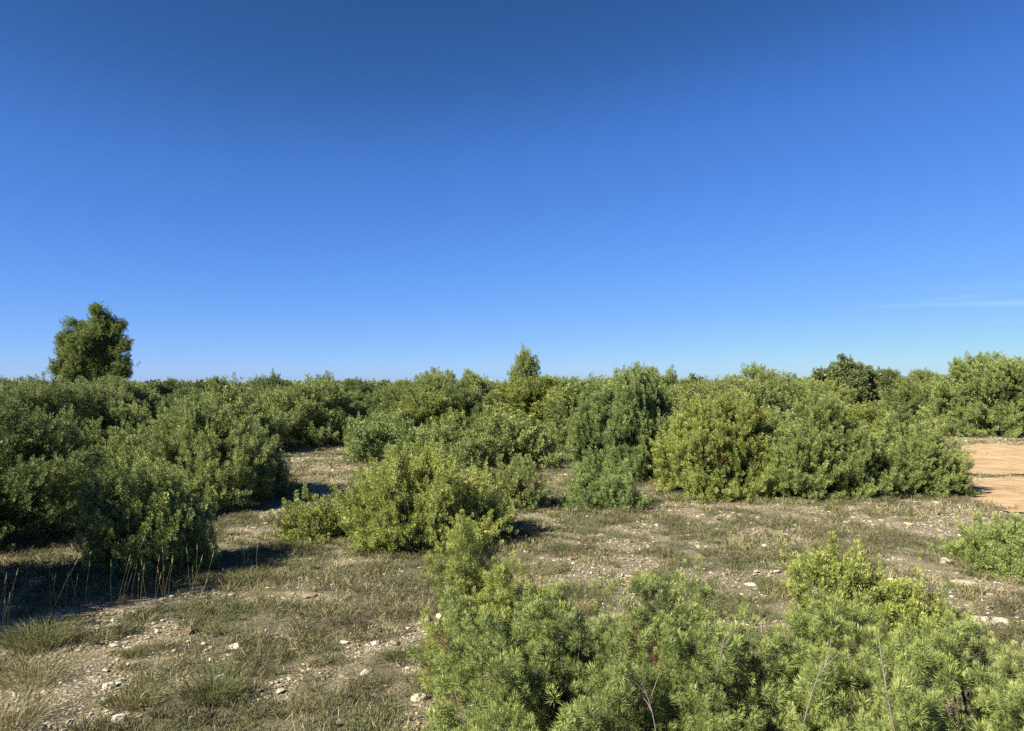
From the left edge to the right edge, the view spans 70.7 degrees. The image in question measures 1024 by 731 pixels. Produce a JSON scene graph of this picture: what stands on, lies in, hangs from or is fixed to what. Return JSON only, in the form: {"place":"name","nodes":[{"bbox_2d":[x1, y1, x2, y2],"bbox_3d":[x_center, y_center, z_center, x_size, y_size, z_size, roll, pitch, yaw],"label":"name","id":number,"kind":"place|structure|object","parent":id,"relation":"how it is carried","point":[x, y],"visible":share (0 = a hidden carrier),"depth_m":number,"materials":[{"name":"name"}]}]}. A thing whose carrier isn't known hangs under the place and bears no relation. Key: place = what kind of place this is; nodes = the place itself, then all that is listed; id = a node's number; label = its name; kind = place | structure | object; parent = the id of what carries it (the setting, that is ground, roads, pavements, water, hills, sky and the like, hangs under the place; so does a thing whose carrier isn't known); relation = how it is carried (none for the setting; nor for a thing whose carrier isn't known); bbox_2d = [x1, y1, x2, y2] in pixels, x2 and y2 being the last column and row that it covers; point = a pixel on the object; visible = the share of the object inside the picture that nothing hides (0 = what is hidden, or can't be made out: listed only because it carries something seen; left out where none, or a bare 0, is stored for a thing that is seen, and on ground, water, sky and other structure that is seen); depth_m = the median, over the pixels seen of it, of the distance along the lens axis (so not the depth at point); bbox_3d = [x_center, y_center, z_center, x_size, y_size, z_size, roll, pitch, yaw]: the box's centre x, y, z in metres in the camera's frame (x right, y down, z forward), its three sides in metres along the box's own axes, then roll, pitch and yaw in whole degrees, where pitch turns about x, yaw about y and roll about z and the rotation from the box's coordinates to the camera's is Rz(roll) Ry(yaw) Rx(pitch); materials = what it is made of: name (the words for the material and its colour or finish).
{"place":"outdoors","nodes":[
{"label":"outdoors","id":0,"kind":"place"},
{"bbox_2d":[0,403,1023,730],"bbox_3d":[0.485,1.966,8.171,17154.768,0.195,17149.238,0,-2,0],"label":"ground","id":1,"kind":"structure","parent":0,"point":[70,691],"depth_m":5.95,"materials":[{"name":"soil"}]},
{"bbox_2d":[0,570,17,633],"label":"dry stalks","id":2,"kind":"object","parent":1,"relation":"on","point":[8,601],"visible":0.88,"depth_m":5.08,"materials":[{"name":"beige plant"}]},
{"bbox_2d":[0,374,19,384],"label":"juniper shrub","id":3,"kind":"object","parent":1,"relation":"on","point":[2,378],"depth_m":33.13,"materials":[{"name":"green plant"}]},
{"bbox_2d":[0,668,76,730],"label":"grass tussock","id":4,"kind":"object","parent":1,"relation":"on","point":[27,711],"depth_m":3.74,"materials":[{"name":"plant"}]},
{"bbox_2d":[0,640,87,692],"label":"grass tussock","id":5,"kind":"object","parent":1,"relation":"on","point":[43,671],"depth_m":4.33,"materials":[{"name":"plant"}]},
{"bbox_2d":[2,529,86,549],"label":"grass tussock","id":6,"kind":"object","parent":1,"relation":"on","point":[69,540],"depth_m":8.26,"materials":[{"name":"plant"}]},
{"bbox_2d":[0,611,102,652],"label":"grass tussock","id":7,"kind":"object","parent":1,"relation":"on","point":[16,636],"depth_m":4.96,"materials":[{"name":"plant"}]},
{"bbox_2d":[0,384,112,552],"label":"juniper shrub","id":8,"kind":"object","parent":1,"relation":"on","point":[35,474],"visible":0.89,"depth_m":8.43,"materials":[{"name":"green plant"}]},
{"bbox_2d":[50,555,89,613],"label":"dry stalks","id":9,"kind":"object","parent":1,"relation":"on","point":[64,584],"visible":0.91,"depth_m":5.63,"materials":[{"name":"beige plant"}]},
{"bbox_2d":[0,371,151,465],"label":"juniper shrub","id":10,"kind":"object","parent":1,"relation":"on","point":[79,401],"visible":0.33,"depth_m":12.57,"materials":[{"name":"green plant"}]},
{"bbox_2d":[59,383,117,418],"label":"juniper shrub","id":11,"kind":"object","parent":1,"relation":"on","point":[99,393],"visible":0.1,"depth_m":28.64,"materials":[{"name":"green plant"}]},
{"bbox_2d":[44,301,140,385],"bbox_3d":[-23.195,-0.329,40.015,5.034,6.518,3.187,0,-2,0],"label":"pine tree","id":12,"kind":"object","parent":1,"relation":"on","point":[97,346],"visible":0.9,"depth_m":39.58,"materials":[{"name":"green plant"}]},
{"bbox_2d":[52,374,162,418],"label":"juniper shrub","id":13,"kind":"object","parent":1,"relation":"on","point":[140,393],"visible":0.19,"depth_m":36.13,"materials":[{"name":"green plant"}]},
{"bbox_2d":[102,682,115,688],"bbox_3d":[-2.359,1.878,4.229,0.047,0.043,0.069,-1,-2,38],"label":"stone","id":14,"kind":"object","parent":1,"relation":"on","point":[105,686],"visible":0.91,"depth_m":4.22,"materials":[{"name":"stone"}]},
{"bbox_2d":[80,598,150,606],"bbox_3d":[-3.179,1.903,5.805,0.516,0.032,0.036,0,-2,-14],"label":"fallen stick","id":15,"kind":"object","parent":1,"relation":"on","point":[110,603],"visible":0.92,"depth_m":5.80,"materials":[{"name":"wood"}]},
{"bbox_2d":[111,713,126,723],"bbox_3d":[-2.059,1.856,3.784,0.077,0.058,0.058,1,-2,-23],"label":"stone","id":16,"kind":"object","parent":1,"relation":"on","point":[118,716],"visible":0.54,"depth_m":3.77,"materials":[{"name":"stone"}]},
{"bbox_2d":[111,536,144,603],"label":"dry stalks","id":17,"kind":"object","parent":1,"relation":"on","point":[127,576],"visible":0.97,"depth_m":5.91,"materials":[{"name":"beige plant"}]},
{"bbox_2d":[113,391,150,421],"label":"juniper shrub","id":18,"kind":"object","parent":1,"relation":"on","point":[127,399],"visible":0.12,"depth_m":32.01,"materials":[{"name":"green plant"}]},
{"bbox_2d":[88,674,177,713],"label":"grass tussock","id":19,"kind":"object","parent":1,"relation":"on","point":[122,699],"depth_m":4.01,"materials":[{"name":"plant"}]},
{"bbox_2d":[117,643,159,658],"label":"grass tussock","id":20,"kind":"object","parent":1,"relation":"on","point":[132,653],"depth_m":4.75,"materials":[{"name":"plant"}]},
{"bbox_2d":[129,380,149,391],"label":"juniper shrub","id":21,"kind":"object","parent":1,"relation":"on","point":[135,382],"visible":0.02,"depth_m":45.02,"materials":[{"name":"green plant"}]},
{"bbox_2d":[74,450,221,583],"bbox_3d":[-3.481,1.418,7.012,1.418,1.212,1.108,0,-2,0],"label":"juniper shrub","id":22,"kind":"object","parent":1,"relation":"on","point":[159,520],"visible":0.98,"depth_m":6.75,"materials":[{"name":"green plant"}]},
{"bbox_2d":[146,379,157,387],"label":"juniper shrub","id":23,"kind":"object","parent":1,"relation":"on","point":[151,381],"visible":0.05,"depth_m":83.99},
{"bbox_2d":[138,557,172,604],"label":"dry stalks","id":24,"kind":"object","parent":1,"relation":"on","point":[159,582],"visible":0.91,"depth_m":5.99,"materials":[{"name":"beige plant"}]},
{"bbox_2d":[151,382,182,405],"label":"juniper shrub","id":25,"kind":"object","parent":1,"relation":"on","point":[162,389],"visible":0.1,"depth_m":42.58,"materials":[{"name":"green plant"}]},
{"bbox_2d":[140,546,213,610],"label":"dry stalks","id":26,"kind":"object","parent":1,"relation":"on","point":[170,575],"visible":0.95,"depth_m":5.82,"materials":[{"name":"beige plant"}]},
{"bbox_2d":[162,377,193,390],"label":"juniper shrub","id":27,"kind":"object","parent":1,"relation":"on","point":[172,383],"visible":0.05,"depth_m":45.52,"materials":[{"name":"green plant"}]},
{"bbox_2d":[155,385,208,422],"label":"juniper shrub","id":28,"kind":"object","parent":1,"relation":"on","point":[182,391],"visible":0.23,"depth_m":33.22,"materials":[{"name":"green plant"}]},
{"bbox_2d":[176,380,202,393],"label":"juniper shrub","id":29,"kind":"object","parent":1,"relation":"on","point":[185,384],"visible":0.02,"depth_m":48.01,"materials":[{"name":"green plant"}]},
{"bbox_2d":[88,388,297,513],"bbox_3d":[-5.040,1.246,11.209,3.177,1.836,2.898,0,-2,0],"label":"juniper shrub","id":30,"kind":"object","parent":1,"relation":"on","point":[183,438],"visible":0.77,"depth_m":10.74,"materials":[{"name":"green plant"}]},
{"bbox_2d":[191,378,215,394],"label":"juniper shrub","id":31,"kind":"object","parent":1,"relation":"on","point":[201,384],"visible":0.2,"depth_m":55.90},
{"bbox_2d":[151,653,277,706],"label":"grass tussock","id":32,"kind":"object","parent":1,"relation":"on","point":[221,686],"depth_m":4.11,"materials":[{"name":"plant"}]},
{"bbox_2d":[204,374,237,397],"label":"juniper shrub","id":33,"kind":"object","parent":1,"relation":"on","point":[215,383],"visible":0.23,"depth_m":45.56,"materials":[{"name":"green plant"}]},
{"bbox_2d":[216,381,247,408],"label":"juniper shrub","id":34,"kind":"object","parent":1,"relation":"on","point":[236,388],"visible":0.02,"depth_m":51.10,"materials":[{"name":"green plant"}]},
{"bbox_2d":[229,642,240,648],"bbox_3d":[-1.906,1.931,4.951,0.082,0.050,0.060,0,-2,-11],"label":"stone","id":35,"kind":"object","parent":1,"relation":"on","point":[234,646],"visible":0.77,"depth_m":4.94,"materials":[{"name":"stone"}]},
{"bbox_2d":[209,567,264,584],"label":"grass tussock","id":36,"kind":"object","parent":1,"relation":"on","point":[230,578],"depth_m":6.71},
{"bbox_2d":[194,373,290,451],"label":"juniper shrub","id":37,"kind":"object","parent":1,"relation":"on","point":[242,399],"visible":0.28,"depth_m":18.49,"materials":[{"name":"green plant"}]},
{"bbox_2d":[243,531,259,569],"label":"dry stalks","id":38,"kind":"object","parent":1,"relation":"on","point":[256,561],"visible":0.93,"depth_m":7.16,"materials":[{"name":"beige plant"}]},
{"bbox_2d":[250,368,289,397],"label":"juniper shrub","id":39,"kind":"object","parent":1,"relation":"on","point":[274,379],"visible":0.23,"depth_m":45.26,"materials":[{"name":"green plant"}]},
{"bbox_2d":[251,380,300,428],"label":"juniper shrub","id":40,"kind":"object","parent":1,"relation":"on","point":[266,390],"visible":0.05,"depth_m":28.26,"materials":[{"name":"green plant"}]},
{"bbox_2d":[282,379,300,385],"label":"juniper shrub","id":41,"kind":"object","parent":1,"relation":"on","point":[290,381],"visible":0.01,"depth_m":64.44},
{"bbox_2d":[268,478,347,545],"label":"juniper shrub","id":42,"kind":"object","parent":1,"relation":"on","point":[320,525],"visible":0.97,"depth_m":8.28,"materials":[{"name":"green plant"}]},
{"bbox_2d":[261,369,363,447],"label":"juniper shrub","id":43,"kind":"object","parent":1,"relation":"on","point":[325,413],"visible":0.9,"depth_m":20.90,"materials":[{"name":"green plant"}]},
{"bbox_2d":[276,380,348,410],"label":"juniper shrub","id":44,"kind":"object","parent":1,"relation":"on","point":[290,385],"visible":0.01,"depth_m":31.03,"materials":[{"name":"green plant"}]},
{"bbox_2d":[307,373,339,389],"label":"juniper shrub","id":45,"kind":"object","parent":1,"relation":"on","point":[320,378],"visible":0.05,"depth_m":45.55,"materials":[{"name":"green plant"}]},
{"bbox_2d":[339,388,368,420],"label":"juniper shrub","id":46,"kind":"object","parent":1,"relation":"on","point":[354,396],"visible":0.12,"depth_m":36.25,"materials":[{"name":"green plant"}]},
{"bbox_2d":[339,376,378,414],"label":"juniper shrub","id":47,"kind":"object","parent":1,"relation":"on","point":[356,385],"visible":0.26,"depth_m":38.30,"materials":[{"name":"green plant"}]},
{"bbox_2d":[16,377,719,387],"bbox_3d":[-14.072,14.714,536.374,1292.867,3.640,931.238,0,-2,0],"label":"scrub","id":48,"kind":"object","parent":1,"relation":"on","point":[253,383],"visible":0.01,"depth_m":99.57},
{"bbox_2d":[363,385,398,424],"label":"juniper shrub","id":49,"kind":"object","parent":1,"relation":"on","point":[374,399],"visible":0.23,"depth_m":31.31,"materials":[{"name":"green plant"}]},
{"bbox_2d":[373,379,390,393],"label":"juniper shrub","id":50,"kind":"object","parent":1,"relation":"on","point":[380,384],"visible":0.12,"depth_m":96.70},
{"bbox_2d":[341,408,429,461],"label":"juniper shrub","id":51,"kind":"object","parent":1,"relation":"on","point":[397,431],"visible":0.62,"depth_m":16.55,"materials":[{"name":"green plant"}]},
{"bbox_2d":[387,378,415,390],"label":"juniper shrub","id":52,"kind":"object","parent":1,"relation":"on","point":[402,383],"visible":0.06,"depth_m":44.32,"materials":[{"name":"green plant"}]},
{"bbox_2d":[374,639,430,665],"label":"grass tussock","id":53,"kind":"object","parent":1,"relation":"on","point":[396,655],"depth_m":4.72,"materials":[{"name":"plant"}]},
{"bbox_2d":[377,380,438,420],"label":"juniper shrub","id":54,"kind":"object","parent":1,"relation":"on","point":[392,399],"visible":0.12,"depth_m":26.68,"materials":[{"name":"green plant"}]},
{"bbox_2d":[322,438,518,552],"bbox_3d":[-1.102,1.466,8.508,2.394,1.242,2.112,0,-2,0],"label":"juniper shrub","id":55,"kind":"object","parent":1,"relation":"on","point":[380,506],"visible":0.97,"depth_m":8.06,"materials":[{"name":"green plant"}]},
{"bbox_2d":[411,692,429,701],"bbox_3d":[-0.518,1.876,4.079,0.111,0.064,0.066,1,-2,-29],"label":"stone","id":56,"kind":"object","parent":1,"relation":"on","point":[418,697],"visible":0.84,"depth_m":4.05,"materials":[{"name":"stone"}]},
{"bbox_2d":[378,388,469,442],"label":"juniper shrub","id":57,"kind":"object","parent":1,"relation":"on","point":[420,409],"visible":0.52,"depth_m":20.46,"materials":[{"name":"green plant"}]},
{"bbox_2d":[409,366,500,403],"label":"juniper shrub","id":58,"kind":"object","parent":1,"relation":"on","point":[467,380],"visible":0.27,"depth_m":27.73,"materials":[{"name":"green plant"}]},
{"bbox_2d":[439,382,504,428],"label":"juniper shrub","id":59,"kind":"object","parent":1,"relation":"on","point":[468,402],"visible":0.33,"depth_m":22.96,"materials":[{"name":"green plant"}]},
{"bbox_2d":[411,401,562,471],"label":"juniper shrub","id":60,"kind":"object","parent":1,"relation":"on","point":[491,437],"visible":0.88,"depth_m":15.04,"materials":[{"name":"green plant"}]},
{"bbox_2d":[415,508,559,703],"bbox_3d":[-0.138,1.400,4.245,0.890,1.067,0.788,0,-2,0],"label":"juniper shrub","id":61,"kind":"object","parent":1,"relation":"on","point":[490,596],"visible":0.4,"depth_m":4.28,"materials":[{"name":"green plant"}]},
{"bbox_2d":[487,380,504,389],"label":"juniper shrub","id":62,"kind":"object","parent":1,"relation":"on","point":[491,384],"visible":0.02,"depth_m":43.74,"materials":[{"name":"green plant"}]},
{"bbox_2d":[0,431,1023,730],"bbox_3d":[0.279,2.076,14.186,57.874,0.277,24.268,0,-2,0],"label":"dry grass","id":63,"kind":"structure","parent":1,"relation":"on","point":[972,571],"depth_m":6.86,"materials":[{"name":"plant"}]},
{"bbox_2d":[0,433,1023,730],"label":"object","id":64,"kind":"object","parent":1,"relation":"on","point":[96,589],"visible":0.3,"depth_m":5.90,"materials":[{"name":"green plant"}]},
{"bbox_2d":[473,453,550,511],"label":"juniper shrub","id":65,"kind":"object","parent":1,"relation":"on","point":[509,478],"visible":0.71,"depth_m":10.29,"materials":[{"name":"green plant"}]},
{"bbox_2d":[507,342,544,420],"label":"juniper shrub","id":66,"kind":"object","parent":1,"relation":"on","point":[520,369],"visible":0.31,"depth_m":26.81,"materials":[{"name":"green plant"}]},
{"bbox_2d":[488,372,569,436],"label":"juniper shrub","id":67,"kind":"object","parent":1,"relation":"on","point":[528,398],"visible":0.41,"depth_m":23.12,"materials":[{"name":"green plant"}]},
{"bbox_2d":[491,553,566,576],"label":"grass tussock","id":68,"kind":"object","parent":1,"relation":"on","point":[540,568],"depth_m":6.91,"materials":[{"name":"plant"}]},
{"bbox_2d":[558,575,618,601],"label":"grass tussock","id":69,"kind":"object","parent":1,"relation":"on","point":[585,585],"depth_m":6.17,"materials":[{"name":"plant"}]},
{"bbox_2d":[539,372,642,452],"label":"juniper shrub","id":70,"kind":"object","parent":1,"relation":"on","point":[557,425],"visible":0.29,"depth_m":19.00,"materials":[{"name":"green plant"}]},
{"bbox_2d":[551,457,656,511],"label":"juniper shrub","id":71,"kind":"object","parent":1,"relation":"on","point":[614,490],"visible":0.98,"depth_m":10.31,"materials":[{"name":"green plant"}]},
{"bbox_2d":[407,553,812,730],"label":"juniper shrub","id":72,"kind":"object","parent":1,"relation":"on","point":[618,701],"visible":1,"depth_m":3.00,"materials":[{"name":"green plant"}]},
{"bbox_2d":[563,361,706,482],"bbox_3d":[2.277,1.018,13.433,2.666,2.255,2.200,0,-2,0],"label":"juniper shrub","id":73,"kind":"object","parent":1,"relation":"on","point":[628,405],"visible":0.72,"depth_m":13.04,"materials":[{"name":"green plant"}]},
{"bbox_2d":[600,385,707,427],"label":"juniper shrub","id":74,"kind":"object","parent":1,"relation":"on","point":[687,396],"visible":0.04,"depth_m":20.21,"materials":[{"name":"green plant"}]},
{"bbox_2d":[646,364,677,389],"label":"juniper shrub","id":75,"kind":"object","parent":1,"relation":"on","point":[667,378],"visible":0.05,"depth_m":28.92,"materials":[{"name":"green plant"}]},
{"bbox_2d":[668,380,709,398],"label":"juniper shrub","id":76,"kind":"object","parent":1,"relation":"on","point":[690,386],"visible":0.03,"depth_m":24.07,"materials":[{"name":"green plant"}]},
{"bbox_2d":[672,376,708,394],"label":"juniper shrub","id":77,"kind":"object","parent":1,"relation":"on","point":[689,382],"visible":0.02,"depth_m":40.17,"materials":[{"name":"green plant"}]},
{"bbox_2d":[677,373,704,386],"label":"juniper shrub","id":78,"kind":"object","parent":1,"relation":"on","point":[694,379],"visible":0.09,"depth_m":67.42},
{"bbox_2d":[696,375,719,386],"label":"juniper shrub","id":79,"kind":"object","parent":1,"relation":"on","point":[703,381],"visible":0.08,"depth_m":51.52,"materials":[{"name":"green plant"}]},
{"bbox_2d":[644,385,794,502],"bbox_3d":[3.277,1.189,11.431,2.340,1.788,1.929,0,-2,0],"label":"juniper shrub","id":80,"kind":"object","parent":1,"relation":"on","point":[722,439],"visible":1,"depth_m":10.96,"materials":[{"name":"green plant"}]},
{"bbox_2d":[680,374,804,445],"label":"juniper shrub","id":81,"kind":"object","parent":1,"relation":"on","point":[750,388],"visible":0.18,"depth_m":19.38,"materials":[{"name":"green plant"}]},
{"bbox_2d":[711,361,808,390],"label":"juniper shrub","id":82,"kind":"object","parent":1,"relation":"on","point":[756,371],"visible":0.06,"depth_m":32.39,"materials":[{"name":"green plant"}]},
{"bbox_2d":[737,372,829,431],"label":"juniper shrub","id":83,"kind":"object","parent":1,"relation":"on","point":[783,387],"visible":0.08,"depth_m":22.48,"materials":[{"name":"green plant"}]},
{"bbox_2d":[796,376,809,383],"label":"juniper shrub","id":84,"kind":"object","parent":1,"relation":"on","point":[808,378],"depth_m":38.92,"materials":[{"name":"green plant"}]},
{"bbox_2d":[746,382,904,500],"bbox_3d":[4.748,1.151,11.139,2.179,1.820,1.887,0,-2,0],"label":"juniper shrub","id":85,"kind":"object","parent":1,"relation":"on","point":[832,460],"visible":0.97,"depth_m":10.68,"materials":[{"name":"green plant"}]},
{"bbox_2d":[798,374,858,405],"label":"juniper shrub","id":86,"kind":"object","parent":1,"relation":"on","point":[841,392],"visible":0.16,"depth_m":32.94,"materials":[{"name":"green plant"}]},
{"bbox_2d":[808,353,884,415],"bbox_3d":[16.741,1.108,35.549,4.537,3.527,3.914,0,-2,0],"label":"holm oak","id":87,"kind":"object","parent":1,"relation":"on","point":[859,377],"visible":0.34,"depth_m":35.18,"materials":[{"name":"green plant"}]},
{"bbox_2d":[678,581,1023,730],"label":"juniper shrub","id":88,"kind":"object","parent":1,"relation":"on","point":[903,702],"visible":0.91,"depth_m":2.88,"materials":[{"name":"green plant"}]},
{"bbox_2d":[774,530,954,651],"bbox_3d":[2.421,1.542,5.030,1.191,0.772,0.904,-1,-2,28],"label":"juniper shrub","id":89,"kind":"object","parent":1,"relation":"on","point":[857,575],"visible":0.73,"depth_m":5.02,"materials":[{"name":"green plant"}]},
{"bbox_2d":[838,401,896,436],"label":"juniper shrub","id":90,"kind":"object","parent":1,"relation":"on","point":[865,412],"visible":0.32,"depth_m":22.17,"materials":[{"name":"green plant"}]},
{"bbox_2d":[871,366,916,391],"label":"juniper shrub","id":91,"kind":"object","parent":1,"relation":"on","point":[890,378],"visible":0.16,"depth_m":37.47,"materials":[{"name":"green plant"}]},
{"bbox_2d":[877,376,942,428],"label":"juniper shrub","id":92,"kind":"object","parent":1,"relation":"on","point":[902,400],"visible":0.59,"depth_m":28.76,"materials":[{"name":"green plant"}]},
{"bbox_2d":[864,407,983,497],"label":"juniper shrub","id":93,"kind":"object","parent":1,"relation":"on","point":[937,467],"visible":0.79,"depth_m":10.98,"materials":[{"name":"green plant"}]},
{"bbox_2d":[908,367,947,385],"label":"juniper shrub","id":94,"kind":"object","parent":1,"relation":"on","point":[920,375],"visible":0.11,"depth_m":44.22,"materials":[{"name":"green plant"}]},
{"bbox_2d":[913,377,946,412],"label":"juniper shrub","id":95,"kind":"object","parent":1,"relation":"on","point":[929,383],"visible":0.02,"depth_m":35.11,"materials":[{"name":"green plant"}]},
{"bbox_2d":[940,557,956,563],"bbox_3d":[4.219,1.897,6.990,0.161,0.073,0.087,0,-2,11],"label":"stone","id":96,"kind":"object","parent":1,"relation":"on","point":[945,559],"visible":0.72,"depth_m":6.97,"materials":[{"name":"stone"}]},
{"bbox_2d":[950,579,977,586],"bbox_3d":[3.910,1.889,6.241,0.216,0.072,0.106,-1,-2,20],"label":"stone","id":97,"kind":"object","parent":1,"relation":"on","point":[966,581],"visible":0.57,"depth_m":6.22,"materials":[{"name":"stone"}]},
{"bbox_2d":[915,350,1023,437],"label":"juniper shrub","id":98,"kind":"object","parent":1,"relation":"on","point":[975,381],"visible":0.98,"depth_m":23.90,"materials":[{"name":"green plant"}]},
{"bbox_2d":[925,511,1023,581],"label":"juniper shrub","id":99,"kind":"object","parent":1,"relation":"on","point":[999,546],"visible":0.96,"depth_m":6.65,"materials":[{"name":"green plant"}]},
{"bbox_2d":[965,616,1010,628],"bbox_3d":[3.465,1.878,5.266,0.306,0.104,0.117,0,-2,14],"label":"stone","id":100,"kind":"object","parent":1,"relation":"on","point":[1002,619],"visible":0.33,"depth_m":5.22,"materials":[{"name":"stone"}]},
{"bbox_2d":[0,0,1023,383],"label":"sky","id":101,"kind":"structure","parent":0,"point":[380,190],"materials":[{"name":"blue"}]},
{"bbox_2d":[951,444,1023,511],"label":"dirt track","id":102,"kind":"structure","parent":0,"point":[997,490],"depth_m":14.47,"materials":[{"name":"soil"}]}
]}

